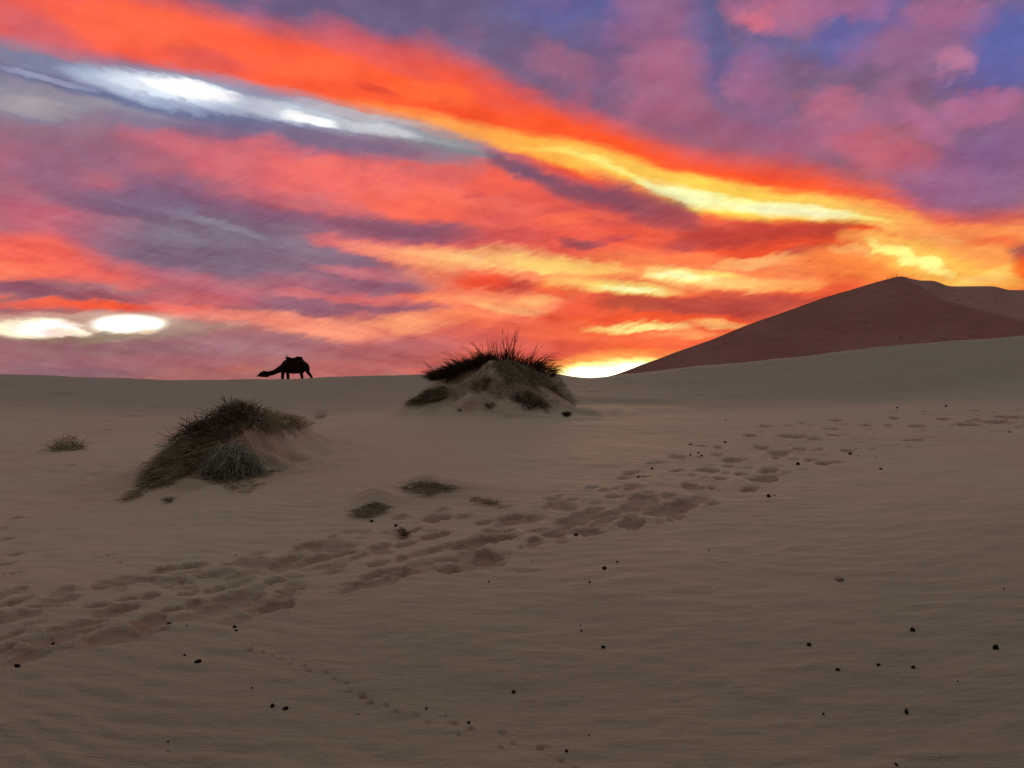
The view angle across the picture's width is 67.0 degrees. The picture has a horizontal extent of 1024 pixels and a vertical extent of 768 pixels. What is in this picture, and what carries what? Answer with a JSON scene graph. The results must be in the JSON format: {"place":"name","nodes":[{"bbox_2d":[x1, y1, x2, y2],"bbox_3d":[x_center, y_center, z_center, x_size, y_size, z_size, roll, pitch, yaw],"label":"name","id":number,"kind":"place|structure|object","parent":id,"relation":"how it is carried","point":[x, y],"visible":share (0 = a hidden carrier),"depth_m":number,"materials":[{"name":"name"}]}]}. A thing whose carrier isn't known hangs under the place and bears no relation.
{"place":"outdoors","nodes":[
{"label":"outdoors","id":0,"kind":"place"},
{"bbox_2d":[0,336,1023,767],"bbox_3d":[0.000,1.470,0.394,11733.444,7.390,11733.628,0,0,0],"label":"ground","id":1,"kind":"structure","parent":0,"point":[454,612],"depth_m":5.46,"materials":[{"name":"beige sand"}]},
{"bbox_2d":[36,433,92,452],"bbox_3d":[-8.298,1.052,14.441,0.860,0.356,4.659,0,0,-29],"label":"bush","id":2,"kind":"object","parent":1,"relation":"on","point":[66,446],"visible":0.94,"depth_m":12.87,"materials":[{"name":"green plant"}]},
{"bbox_2d":[159,496,178,502],"bbox_3d":[-3.527,1.175,7.958,0.190,0.064,0.263,0,0,-26],"label":"buried clump","id":3,"kind":"object","parent":1,"relation":"on","point":[167,499],"visible":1,"depth_m":7.95,"materials":[{"name":"brown plant"}]},
{"bbox_2d":[114,391,322,502],"bbox_3d":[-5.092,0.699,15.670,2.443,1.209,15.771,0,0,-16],"label":"desert bush","id":4,"kind":"object","parent":1,"relation":"on","point":[236,462],"visible":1,"depth_m":9.48,"materials":[{"name":"green plant"}]},
{"bbox_2d":[257,355,312,378],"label":"camel","id":5,"kind":"object","parent":1,"relation":"on","point":[295,365],"visible":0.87,"depth_m":43.00,"materials":[{"name":"fur"}]},
{"bbox_2d":[314,408,329,417],"bbox_3d":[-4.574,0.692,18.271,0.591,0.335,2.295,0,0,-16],"label":"straw wisp","id":6,"kind":"object","parent":1,"relation":"on","point":[321,415],"visible":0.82,"depth_m":18.14,"materials":[{"name":"brown plant"}]},
{"bbox_2d":[343,499,394,518],"bbox_3d":[-1.287,1.155,7.155,0.451,0.108,0.572,0,0,25],"label":"buried clump","id":7,"kind":"object","parent":1,"relation":"on","point":[368,511],"visible":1,"depth_m":7.18,"materials":[{"name":"brown plant"}]},
{"bbox_2d":[394,527,411,536],"bbox_3d":[-0.915,1.236,6.461,0.194,0.051,0.214,0,0,27],"label":"buried clump","id":8,"kind":"object","parent":1,"relation":"on","point":[401,531],"visible":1,"depth_m":6.44,"materials":[{"name":"brown plant"}]},
{"bbox_2d":[401,385,451,406],"bbox_3d":[-2.100,0.310,18.892,1.293,0.596,0.937,0,0,0],"label":"grass tuft","id":9,"kind":"object","parent":1,"relation":"on","point":[425,397],"visible":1,"depth_m":18.89,"materials":[{"name":"green plant"}]},
{"bbox_2d":[397,479,467,495],"bbox_3d":[-0.852,1.065,7.986,0.757,0.124,0.486,0,0,26],"label":"buried clump","id":10,"kind":"object","parent":1,"relation":"on","point":[419,485],"visible":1,"depth_m":8.03,"materials":[{"name":"green plant"}]},
{"bbox_2d":[468,376,492,391],"bbox_3d":[-0.709,-0.041,18.920,0.700,0.531,0.464,0,0,32],"label":"grass tuft","id":11,"kind":"object","parent":1,"relation":"on","point":[475,385],"visible":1,"depth_m":18.91,"materials":[{"name":"green plant"}]},
{"bbox_2d":[468,497,505,504],"bbox_3d":[-0.234,1.131,7.492,0.296,0.050,0.449,0,0,-27],"label":"buried clump","id":12,"kind":"object","parent":1,"relation":"on","point":[480,499],"visible":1,"depth_m":7.46,"materials":[{"name":"brown plant"}]},
{"bbox_2d":[483,401,496,408],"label":"grass tuft","id":13,"kind":"object","parent":1,"relation":"on","point":[488,405],"visible":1,"depth_m":18.26,"materials":[{"name":"green plant"}]},
{"bbox_2d":[420,328,573,404],"bbox_3d":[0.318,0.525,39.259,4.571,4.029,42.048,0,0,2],"label":"grass clump","id":14,"kind":"object","parent":1,"relation":"on","point":[454,368],"visible":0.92,"depth_m":19.64,"materials":[{"name":"green plant"}]},
{"bbox_2d":[511,387,552,411],"bbox_3d":[0.491,0.329,18.393,0.964,0.704,0.943,0,0,-32],"label":"grass tuft","id":15,"kind":"object","parent":1,"relation":"on","point":[532,399],"visible":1,"depth_m":18.38,"materials":[{"name":"green plant"}]},
{"bbox_2d":[550,375,577,405],"bbox_3d":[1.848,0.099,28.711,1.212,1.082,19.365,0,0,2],"label":"grass tuft","id":16,"kind":"object","parent":1,"relation":"on","point":[569,395],"visible":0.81,"depth_m":30.02,"materials":[{"name":"green plant"}]},
{"bbox_2d":[561,411,570,416],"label":"grass tuft","id":17,"kind":"object","parent":1,"relation":"on","point":[568,413],"visible":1,"depth_m":18.00,"materials":[{"name":"plant"}]},
{"bbox_2d":[835,577,843,581],"bbox_3d":[2.234,1.332,5.284,0.058,0.029,0.072,0,0,21],"label":"sand clod","id":18,"kind":"object","parent":1,"relation":"on","point":[839,579],"visible":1,"depth_m":5.27,"materials":[{"name":"brown sand"}]},
{"bbox_2d":[0,0,1023,379],"label":"sky","id":19,"kind":"structure","parent":0,"point":[190,189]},
{"bbox_2d":[608,276,1023,376],"bbox_3d":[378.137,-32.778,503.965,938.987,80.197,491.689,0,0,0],"label":"dune","id":20,"kind":"structure","parent":0,"point":[892,311],"depth_m":466.38,"materials":[{"name":"brown sand"}]}
]}

